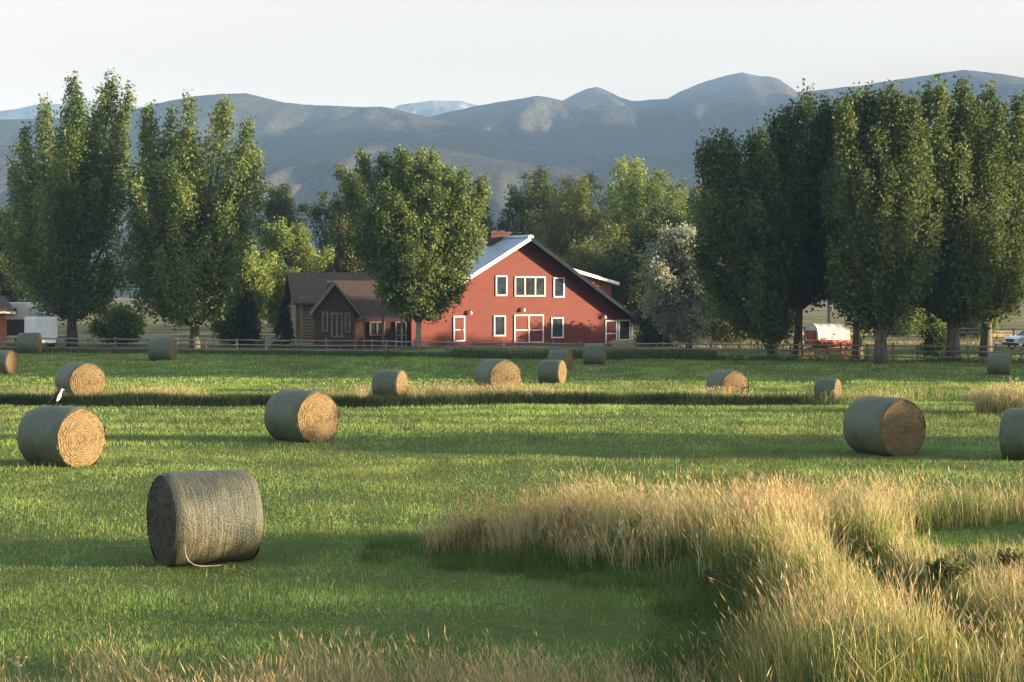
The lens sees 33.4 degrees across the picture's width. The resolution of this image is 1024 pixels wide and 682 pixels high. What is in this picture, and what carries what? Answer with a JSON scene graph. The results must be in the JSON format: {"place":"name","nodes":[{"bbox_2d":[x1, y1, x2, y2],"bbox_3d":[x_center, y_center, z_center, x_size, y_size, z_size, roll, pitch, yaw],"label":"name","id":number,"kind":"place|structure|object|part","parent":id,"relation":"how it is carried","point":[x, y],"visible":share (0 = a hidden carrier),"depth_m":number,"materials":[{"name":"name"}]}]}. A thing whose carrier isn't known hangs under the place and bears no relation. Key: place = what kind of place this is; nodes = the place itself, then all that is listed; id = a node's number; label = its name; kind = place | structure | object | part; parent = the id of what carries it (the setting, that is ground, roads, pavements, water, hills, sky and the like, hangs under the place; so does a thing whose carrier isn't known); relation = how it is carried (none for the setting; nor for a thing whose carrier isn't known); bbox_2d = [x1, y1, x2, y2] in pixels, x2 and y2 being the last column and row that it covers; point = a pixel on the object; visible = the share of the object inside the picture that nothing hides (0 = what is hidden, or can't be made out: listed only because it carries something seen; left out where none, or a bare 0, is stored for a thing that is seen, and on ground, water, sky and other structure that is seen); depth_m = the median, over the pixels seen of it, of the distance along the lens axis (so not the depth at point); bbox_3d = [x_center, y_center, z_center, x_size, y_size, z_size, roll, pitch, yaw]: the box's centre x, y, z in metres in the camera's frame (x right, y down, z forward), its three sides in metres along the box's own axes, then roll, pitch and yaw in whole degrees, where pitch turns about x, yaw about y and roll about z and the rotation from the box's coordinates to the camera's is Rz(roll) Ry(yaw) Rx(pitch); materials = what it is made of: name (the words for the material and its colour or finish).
{"place":"outdoors","nodes":[
{"label":"outdoors","id":0,"kind":"place"},
{"bbox_2d":[0,100,477,119],"bbox_3d":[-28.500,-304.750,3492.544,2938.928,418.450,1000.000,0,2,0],"label":"mountains","id":1,"kind":"structure","parent":0,"point":[431,108],"depth_m":3661.71,"materials":[{"name":"blue stone"}]},
{"bbox_2d":[0,93,605,165],"bbox_3d":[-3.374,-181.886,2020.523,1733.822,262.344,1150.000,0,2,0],"label":"hills","id":2,"kind":"structure","parent":0,"point":[281,129],"depth_m":2094.70,"materials":[{"name":"blue stone"}]},
{"bbox_2d":[455,518,484,541],"bbox_3d":[-0.659,3.197,28.934,0.583,0.444,0.550,0,2,14],"label":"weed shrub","id":3,"kind":"object","parent":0,"point":[468,526],"visible":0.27,"depth_m":28.83,"materials":[{"name":"green plant"}]},
{"bbox_2d":[0,297,1023,681],"bbox_3d":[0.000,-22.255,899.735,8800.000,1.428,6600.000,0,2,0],"label":"ground","id":4,"kind":"structure","parent":0,"point":[816,315],"depth_m":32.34,"materials":[{"name":"green plant"}]},
{"bbox_2d":[0,296,15,345],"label":"shed","id":5,"kind":"structure","parent":4,"relation":"on","point":[6,308],"depth_m":136.30,"materials":[{"name":"brown wood"}]},
{"bbox_2d":[0,350,18,373],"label":"round bale","id":6,"kind":"object","parent":4,"relation":"on","point":[9,361],"visible":1,"depth_m":90.00},
{"bbox_2d":[7,656,27,681],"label":"thistle","id":7,"kind":"object","parent":4,"relation":"on","point":[19,666],"visible":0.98,"depth_m":18.81,"materials":[{"name":"beige plant"}]},
{"bbox_2d":[0,203,41,301],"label":"dark tree","id":8,"kind":"object","parent":4,"relation":"on","point":[8,290],"visible":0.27,"depth_m":158.63,"materials":[{"name":"green plant"}]},
{"bbox_2d":[16,333,41,353],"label":"round bale","id":9,"kind":"object","parent":4,"relation":"on","point":[28,343],"visible":0.96,"depth_m":118.98},
{"bbox_2d":[7,302,65,341],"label":"trailer","id":10,"kind":"object","parent":4,"relation":"on","point":[15,324],"visible":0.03,"depth_m":139.83,"materials":[{"name":"metal"}]},
{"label":"door","id":11,"kind":"part","parent":10,"relation":"part of","materials":[{"name":"white metal"}]},
{"bbox_2d":[24,316,57,346],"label":"trailer","id":12,"kind":"object","parent":4,"relation":"on","point":[45,326],"visible":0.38,"depth_m":127.24,"materials":[{"name":"metal"}]},
{"bbox_2d":[17,406,105,466],"bbox_3d":[-11.443,2.403,43.320,1.855,1.516,1.629,1,2,36],"label":"round bale","id":13,"kind":"object","parent":4,"relation":"on","point":[65,436],"visible":1,"depth_m":42.76},
{"bbox_2d":[46,388,63,405],"bbox_3d":[-11.625,1.422,43.425,0.527,0.459,0.184,0,2,12],"label":"bird","id":14,"kind":"object","parent":13,"relation":"on","point":[56,396],"visible":1,"depth_m":43.36},
{"bbox_2d":[0,67,143,346],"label":"cottonwood tree","id":15,"kind":"object","parent":4,"relation":"on","point":[65,222],"visible":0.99,"depth_m":129.16,"materials":[{"name":"green plant"}]},
{"bbox_2d":[55,362,105,397],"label":"round bale","id":16,"kind":"object","parent":4,"relation":"on","point":[79,378],"visible":0.91,"depth_m":69.34},
{"bbox_2d":[85,301,147,344],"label":"bush","id":17,"kind":"object","parent":4,"relation":"on","point":[123,321],"visible":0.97,"depth_m":137.96,"materials":[{"name":"green plant"}]},
{"bbox_2d":[148,338,177,360],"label":"round bale","id":18,"kind":"object","parent":4,"relation":"on","point":[161,349],"visible":0.97,"depth_m":106.91},
{"bbox_2d":[108,90,269,348],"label":"cottonwood tree","id":19,"kind":"object","parent":4,"relation":"on","point":[195,226],"visible":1,"depth_m":124.87,"materials":[{"name":"green plant"}]},
{"bbox_2d":[145,470,264,566],"bbox_3d":[-4.994,2.854,27.793,1.710,1.492,1.741,-1,2,-29],"label":"round bale","id":20,"kind":"object","parent":4,"relation":"on","point":[202,517],"visible":1,"depth_m":27.24},
{"bbox_2d":[207,235,276,343],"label":"tree","id":21,"kind":"object","parent":4,"relation":"on","point":[258,279],"visible":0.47,"depth_m":135.90,"materials":[{"name":"green plant"}]},
{"bbox_2d":[231,285,264,346],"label":"spruce tree","id":22,"kind":"object","parent":4,"relation":"on","point":[248,331],"visible":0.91,"depth_m":133.82,"materials":[{"name":"green plant"}]},
{"bbox_2d":[252,183,309,291],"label":"dark tree","id":23,"kind":"object","parent":4,"relation":"on","point":[277,203],"visible":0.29,"depth_m":194.77,"materials":[{"name":"green plant"}]},
{"bbox_2d":[271,296,297,346],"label":"spruce tree","id":24,"kind":"object","parent":4,"relation":"on","point":[286,326],"visible":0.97,"depth_m":132.86,"materials":[{"name":"green plant"}]},
{"bbox_2d":[255,216,336,334],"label":"light tree","id":25,"kind":"object","parent":4,"relation":"on","point":[283,259],"visible":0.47,"depth_m":166.22,"materials":[{"name":"green plant"}]},
{"bbox_2d":[264,390,338,442],"bbox_3d":[-6.178,2.187,50.025,1.797,1.511,1.682,2,2,43],"label":"round bale","id":26,"kind":"object","parent":4,"relation":"on","point":[308,416],"visible":1,"depth_m":49.45},
{"bbox_2d":[305,189,345,271],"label":"dark tree","id":27,"kind":"object","parent":4,"relation":"on","point":[318,212],"visible":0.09,"depth_m":188.82,"materials":[{"name":"green plant"}]},
{"bbox_2d":[283,272,378,341],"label":"log cabin","id":28,"kind":"object","parent":4,"relation":"on","point":[303,293],"visible":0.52,"depth_m":147.22,"materials":[{"name":"brown wood"}]},
{"bbox_2d":[323,162,378,272],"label":"tree","id":29,"kind":"object","parent":4,"relation":"on","point":[344,260],"visible":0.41,"depth_m":173.31,"materials":[{"name":"green plant"}]},
{"bbox_2d":[309,281,421,348],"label":"annex house","id":30,"kind":"structure","parent":4,"relation":"on","point":[347,310],"depth_m":131.82,"materials":[{"name":"brown wood"}]},
{"bbox_2d":[322,312,327,331],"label":"window","id":31,"kind":"structure","parent":30,"relation":"in","point":[324,314],"depth_m":130.36,"materials":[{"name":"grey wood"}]},
{"bbox_2d":[331,313,342,336],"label":"window","id":32,"kind":"structure","parent":30,"relation":"in","point":[336,318],"depth_m":130.49,"materials":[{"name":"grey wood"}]},
{"bbox_2d":[345,313,349,331],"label":"window","id":33,"kind":"structure","parent":30,"relation":"in","point":[347,315],"depth_m":130.59,"materials":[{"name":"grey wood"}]},
{"bbox_2d":[370,322,384,335],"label":"window","id":34,"kind":"structure","parent":30,"relation":"in","point":[375,327],"depth_m":133.10,"materials":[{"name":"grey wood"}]},
{"bbox_2d":[395,321,406,345],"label":"door","id":35,"kind":"structure","parent":30,"relation":"in","point":[397,323],"depth_m":133.39,"materials":[{"name":"grey wood"}]},
{"bbox_2d":[372,370,408,396],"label":"round bale","id":36,"kind":"object","parent":4,"relation":"on","point":[390,382],"visible":0.86,"depth_m":69.42},
{"bbox_2d":[338,144,492,349],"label":"cottonwood tree","id":37,"kind":"object","parent":4,"relation":"on","point":[422,229],"visible":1,"depth_m":124.93,"materials":[{"name":"green plant"}]},
{"bbox_2d":[0,389,853,407],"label":"ditch sedge","id":38,"kind":"object","parent":4,"relation":"on","point":[228,400],"visible":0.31,"depth_m":67.27,"materials":[{"name":"green plant"}]},
{"bbox_2d":[429,649,443,681],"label":"thistle","id":39,"kind":"object","parent":4,"relation":"on","point":[439,661],"visible":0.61,"depth_m":18.72,"materials":[{"name":"brown plant"}]},
{"bbox_2d":[468,190,500,236],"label":"broadleaf tree","id":40,"kind":"object","parent":4,"relation":"on","point":[488,222],"visible":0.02,"depth_m":186.98,"materials":[{"name":"green plant"}]},
{"bbox_2d":[474,359,521,392],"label":"round bale","id":41,"kind":"object","parent":4,"relation":"on","point":[496,371],"visible":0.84,"depth_m":73.20},
{"bbox_2d":[0,458,1023,681],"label":"tall grass","id":42,"kind":"structure","parent":4,"relation":"on","point":[788,524],"depth_m":22.02,"materials":[{"name":"beige plant"}]},
{"bbox_2d":[0,337,1023,361],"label":"rail fence","id":43,"kind":"object","parent":4,"relation":"on","point":[917,351],"visible":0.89,"depth_m":111.89,"materials":[{"name":"brown wood"}]},
{"bbox_2d":[407,230,636,345],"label":"barn","id":44,"kind":"structure","parent":4,"relation":"on","point":[527,288],"depth_m":140.17,"materials":[{"name":"metal"}]},
{"bbox_2d":[453,316,464,340],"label":"door","id":45,"kind":"structure","parent":44,"relation":"in","point":[458,321],"depth_m":136.92,"materials":[{"name":"white paint"}]},
{"bbox_2d":[494,315,505,335],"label":"window","id":46,"kind":"structure","parent":44,"relation":"in","point":[499,320],"depth_m":138.80,"materials":[{"name":"grey glass"}]},
{"bbox_2d":[495,276,506,295],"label":"window","id":47,"kind":"structure","parent":44,"relation":"in","point":[500,281],"depth_m":138.77,"materials":[{"name":"grey glass"}]},
{"bbox_2d":[514,314,543,342],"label":"door","id":48,"kind":"structure","parent":44,"relation":"in","point":[529,328],"depth_m":140.17,"materials":[{"name":"white paint"}]},
{"bbox_2d":[514,276,545,295],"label":"window","id":49,"kind":"structure","parent":44,"relation":"in","point":[523,285],"depth_m":140.13,"materials":[{"name":"grey glass"}]},
{"bbox_2d":[551,317,563,337],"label":"window","id":50,"kind":"structure","parent":44,"relation":"in","point":[557,323],"depth_m":141.58,"materials":[{"name":"grey glass"}]},
{"bbox_2d":[553,277,564,296],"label":"window","id":51,"kind":"structure","parent":44,"relation":"in","point":[558,282],"depth_m":141.54,"materials":[{"name":"grey glass"}]},
{"bbox_2d":[605,320,616,342],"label":"door","id":52,"kind":"structure","parent":44,"relation":"in","point":[610,325],"depth_m":144.23,"materials":[{"name":"red paint"}]},
{"bbox_2d":[618,320,630,340],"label":"window","id":53,"kind":"structure","parent":44,"relation":"in","point":[624,326],"depth_m":144.90,"materials":[{"name":"grey glass"}]},
{"bbox_2d":[492,165,571,256],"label":"broadleaf tree","id":54,"kind":"object","parent":4,"relation":"on","point":[533,197],"visible":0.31,"depth_m":197.86,"materials":[{"name":"green plant"}]},
{"bbox_2d":[537,360,566,382],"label":"round bale","id":55,"kind":"object","parent":4,"relation":"on","point":[552,371],"visible":0.98,"depth_m":81.19},
{"bbox_2d":[548,350,572,369],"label":"round bale","id":56,"kind":"object","parent":4,"relation":"on","point":[566,356],"visible":0.73,"depth_m":94.27},
{"bbox_2d":[523,170,613,268],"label":"broadleaf tree","id":57,"kind":"object","parent":4,"relation":"on","point":[576,216],"visible":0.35,"depth_m":175.55,"materials":[{"name":"green plant"}]},
{"bbox_2d":[559,506,582,524],"bbox_3d":[0.976,2.990,28.693,0.509,0.476,0.501,-1,2,-32],"label":"weed shrub","id":58,"kind":"object","parent":4,"relation":"on","point":[570,512],"visible":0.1,"depth_m":28.66,"materials":[{"name":"green plant"}]},
{"bbox_2d":[545,179,607,256],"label":"broadleaf tree","id":59,"kind":"object","parent":4,"relation":"on","point":[564,203],"depth_m":209.10,"materials":[{"name":"green plant"}]},
{"bbox_2d":[555,222,633,297],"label":"broadleaf tree","id":60,"kind":"object","parent":4,"relation":"on","point":[580,260],"visible":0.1,"depth_m":162.56,"materials":[{"name":"green plant"}]},
{"bbox_2d":[583,344,606,364],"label":"round bale","id":61,"kind":"object","parent":4,"relation":"on","point":[593,354],"visible":1,"depth_m":101.45},
{"bbox_2d":[561,154,664,307],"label":"broadleaf tree","id":62,"kind":"object","parent":4,"relation":"on","point":[615,204],"visible":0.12,"depth_m":190.09,"materials":[{"name":"green plant"}]},
{"bbox_2d":[585,239,651,335],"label":"broadleaf tree","id":63,"kind":"object","parent":4,"relation":"on","point":[621,268],"visible":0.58,"depth_m":154.54,"materials":[{"name":"green plant"}]},
{"bbox_2d":[625,512,653,538],"bbox_3d":[2.086,2.977,27.349,0.562,0.489,0.606,0,2,0],"label":"weed shrub","id":64,"kind":"object","parent":4,"relation":"on","point":[635,521],"visible":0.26,"depth_m":27.32,"materials":[{"name":"green plant"}]},
{"bbox_2d":[612,163,689,246],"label":"broadleaf tree","id":65,"kind":"object","parent":4,"relation":"on","point":[636,202],"visible":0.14,"depth_m":183.41,"materials":[{"name":"green plant"}]},
{"bbox_2d":[629,300,680,347],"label":"bush","id":66,"kind":"object","parent":4,"relation":"on","point":[648,333],"visible":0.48,"depth_m":130.37,"materials":[{"name":"green plant"}]},
{"bbox_2d":[623,195,690,334],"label":"broadleaf tree","id":67,"kind":"object","parent":4,"relation":"on","point":[638,240],"visible":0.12,"depth_m":157.03,"materials":[{"name":"green plant"}]},
{"bbox_2d":[635,220,723,347],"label":"silver tree","id":68,"kind":"object","parent":4,"relation":"on","point":[678,311],"visible":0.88,"depth_m":125.54,"materials":[{"name":"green plant"}]},
{"bbox_2d":[656,177,707,223],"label":"broadleaf tree","id":69,"kind":"object","parent":4,"relation":"on","point":[675,187],"visible":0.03,"depth_m":201.52,"materials":[{"name":"green plant"}]},
{"bbox_2d":[661,184,735,338],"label":"broadleaf tree","id":70,"kind":"object","parent":4,"relation":"on","point":[691,202],"visible":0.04,"depth_m":149.19,"materials":[{"name":"green plant"}]},
{"bbox_2d":[692,566,741,597],"bbox_3d":[2.926,3.427,24.351,0.716,0.462,0.739,0,2,0],"label":"weed shrub","id":71,"kind":"object","parent":4,"relation":"on","point":[712,575],"visible":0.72,"depth_m":24.31,"materials":[{"name":"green plant"}]},
{"bbox_2d":[702,155,743,308],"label":"broadleaf tree","id":72,"kind":"object","parent":4,"relation":"on","point":[717,183],"depth_m":171.27,"materials":[{"name":"green plant"}]},
{"bbox_2d":[706,370,748,394],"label":"round bale","id":73,"kind":"object","parent":4,"relation":"on","point":[725,379],"visible":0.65,"depth_m":70.59},
{"bbox_2d":[703,309,757,343],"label":"bush","id":74,"kind":"object","parent":4,"relation":"on","point":[716,329],"visible":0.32,"depth_m":138.74,"materials":[{"name":"green plant"}]},
{"bbox_2d":[688,118,814,358],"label":"cottonwood tree","id":75,"kind":"object","parent":4,"relation":"on","point":[743,224],"visible":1,"depth_m":107.64,"materials":[{"name":"green plant"}]},
{"bbox_2d":[764,306,794,338],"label":"bush","id":76,"kind":"object","parent":4,"relation":"on","point":[793,320],"visible":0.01,"depth_m":148.91,"materials":[{"name":"green plant"}]},
{"bbox_2d":[760,78,846,357],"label":"cottonwood tree","id":77,"kind":"object","parent":4,"relation":"on","point":[810,282],"visible":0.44,"depth_m":109.29,"materials":[{"name":"green plant"}]},
{"bbox_2d":[802,323,852,356],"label":"covered wagon","id":78,"kind":"object","parent":4,"relation":"on","point":[829,333],"visible":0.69,"depth_m":113.92,"materials":[{"name":"fabric"}]},
{"bbox_2d":[814,378,841,399],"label":"round bale","id":79,"kind":"object","parent":4,"relation":"on","point":[822,386],"visible":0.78,"depth_m":70.07},
{"bbox_2d":[826,300,829,354],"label":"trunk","id":80,"kind":"object","parent":4,"relation":"on","point":[828,314],"visible":0.38,"depth_m":116.92,"materials":[{"name":"brown plant"}]},
{"bbox_2d":[801,90,882,358],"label":"cottonwood tree","id":81,"kind":"object","parent":4,"relation":"on","point":[857,340],"visible":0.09,"depth_m":109.24,"materials":[{"name":"green plant"}]},
{"bbox_2d":[702,326,1022,339],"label":"rail fence","id":82,"kind":"object","parent":4,"relation":"on","point":[977,332],"visible":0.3,"depth_m":146.02,"materials":[{"name":"brown wood"}]},
{"bbox_2d":[819,78,948,364],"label":"cottonwood tree","id":83,"kind":"object","parent":4,"relation":"on","point":[883,197],"visible":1,"depth_m":100.66,"materials":[{"name":"green plant"}]},
{"bbox_2d":[843,396,925,455],"bbox_3d":[10.025,2.278,46.034,1.655,1.554,1.839,-1,2,-28],"label":"round bale","id":84,"kind":"object","parent":4,"relation":"on","point":[889,426],"visible":1,"depth_m":45.39},
{"bbox_2d":[873,303,946,337],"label":"bush","id":85,"kind":"object","parent":4,"relation":"on","point":[917,321],"visible":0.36,"depth_m":156.13,"materials":[{"name":"green plant"}]},
{"bbox_2d":[918,321,946,355],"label":"bush","id":86,"kind":"object","parent":4,"relation":"on","point":[937,336],"visible":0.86,"depth_m":111.59,"materials":[{"name":"green plant"}]},
{"bbox_2d":[922,553,971,589],"bbox_3d":[5.760,3.041,22.608,0.563,0.486,0.646,-1,2,-29],"label":"weed shrub","id":87,"kind":"object","parent":4,"relation":"on","point":[948,570],"visible":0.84,"depth_m":22.51,"materials":[{"name":"green plant"}]},
{"bbox_2d":[897,73,1018,361],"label":"cottonwood tree","id":88,"kind":"object","parent":4,"relation":"on","point":[964,169],"visible":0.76,"depth_m":103.92,"materials":[{"name":"green plant"}]},
{"bbox_2d":[945,320,1000,338],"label":"bush","id":89,"kind":"object","parent":4,"relation":"on","point":[996,325],"visible":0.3,"depth_m":150.53,"materials":[{"name":"green plant"}]},
{"bbox_2d":[947,80,1023,358],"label":"cottonwood tree","id":90,"kind":"object","parent":4,"relation":"on","point":[1012,287],"visible":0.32,"depth_m":108.27,"materials":[{"name":"green plant"}]},
{"bbox_2d":[965,377,1023,415],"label":"grass tuft","id":91,"kind":"object","parent":4,"relation":"on","point":[1008,398],"visible":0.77,"depth_m":60.58,"materials":[{"name":"beige plant"}]},
{"bbox_2d":[987,353,1011,374],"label":"round bale","id":92,"kind":"object","parent":4,"relation":"on","point":[999,363],"visible":0.99,"depth_m":89.43},
{"bbox_2d":[995,547,1023,574],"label":"weed shrub","id":93,"kind":"object","parent":4,"relation":"on","point":[1004,562],"visible":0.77,"depth_m":23.66,"materials":[{"name":"green plant"}]},
{"bbox_2d":[998,408,1023,459],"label":"round bale","id":94,"kind":"object","parent":4,"relation":"on","point":[1011,436],"visible":1,"depth_m":44.09},
{"bbox_2d":[1002,329,1023,348],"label":"car","id":95,"kind":"object","parent":4,"relation":"on","point":[1015,340],"visible":0.93,"depth_m":127.05,"materials":[{"name":"white paint"}]},
{"bbox_2d":[0,138,1023,297],"bbox_3d":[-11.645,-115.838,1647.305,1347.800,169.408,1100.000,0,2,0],"label":"foot hills","id":96,"kind":"structure","parent":0,"point":[306,176],"depth_m":1531.73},
{"bbox_2d":[0,330,1023,402],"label":"rough grass","id":97,"kind":"structure","parent":0,"point":[630,354],"depth_m":108.66,"materials":[{"name":"plant"}]},
{"bbox_2d":[0,0,1023,110],"label":"sky","id":98,"kind":"structure","parent":0,"point":[350,53],"materials":[{"name":"white"}]},
{"bbox_2d":[355,509,926,681],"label":"lush grass","id":99,"kind":"structure","parent":0,"point":[686,613],"depth_m":25.03,"materials":[{"name":"green plant"}]},
{"bbox_2d":[563,72,798,111],"bbox_3d":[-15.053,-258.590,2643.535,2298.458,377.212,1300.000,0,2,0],"label":"butte hills","id":100,"kind":"structure","parent":0,"point":[769,91],"depth_m":2826.92,"materials":[{"name":"blue stone"}]},
{"bbox_2d":[430,96,1013,156],"bbox_3d":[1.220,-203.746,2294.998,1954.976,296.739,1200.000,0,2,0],"label":"hills","id":101,"kind":"structure","parent":0,"point":[672,129],"depth_m":2387.07,"materials":[{"name":"blue stone"}]},
{"bbox_2d":[792,70,1023,127],"bbox_3d":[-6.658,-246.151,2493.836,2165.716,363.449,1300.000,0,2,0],"label":"hills","id":102,"kind":"structure","parent":0,"point":[1006,86],"depth_m":2690.61,"materials":[{"name":"blue stone"}]}
]}

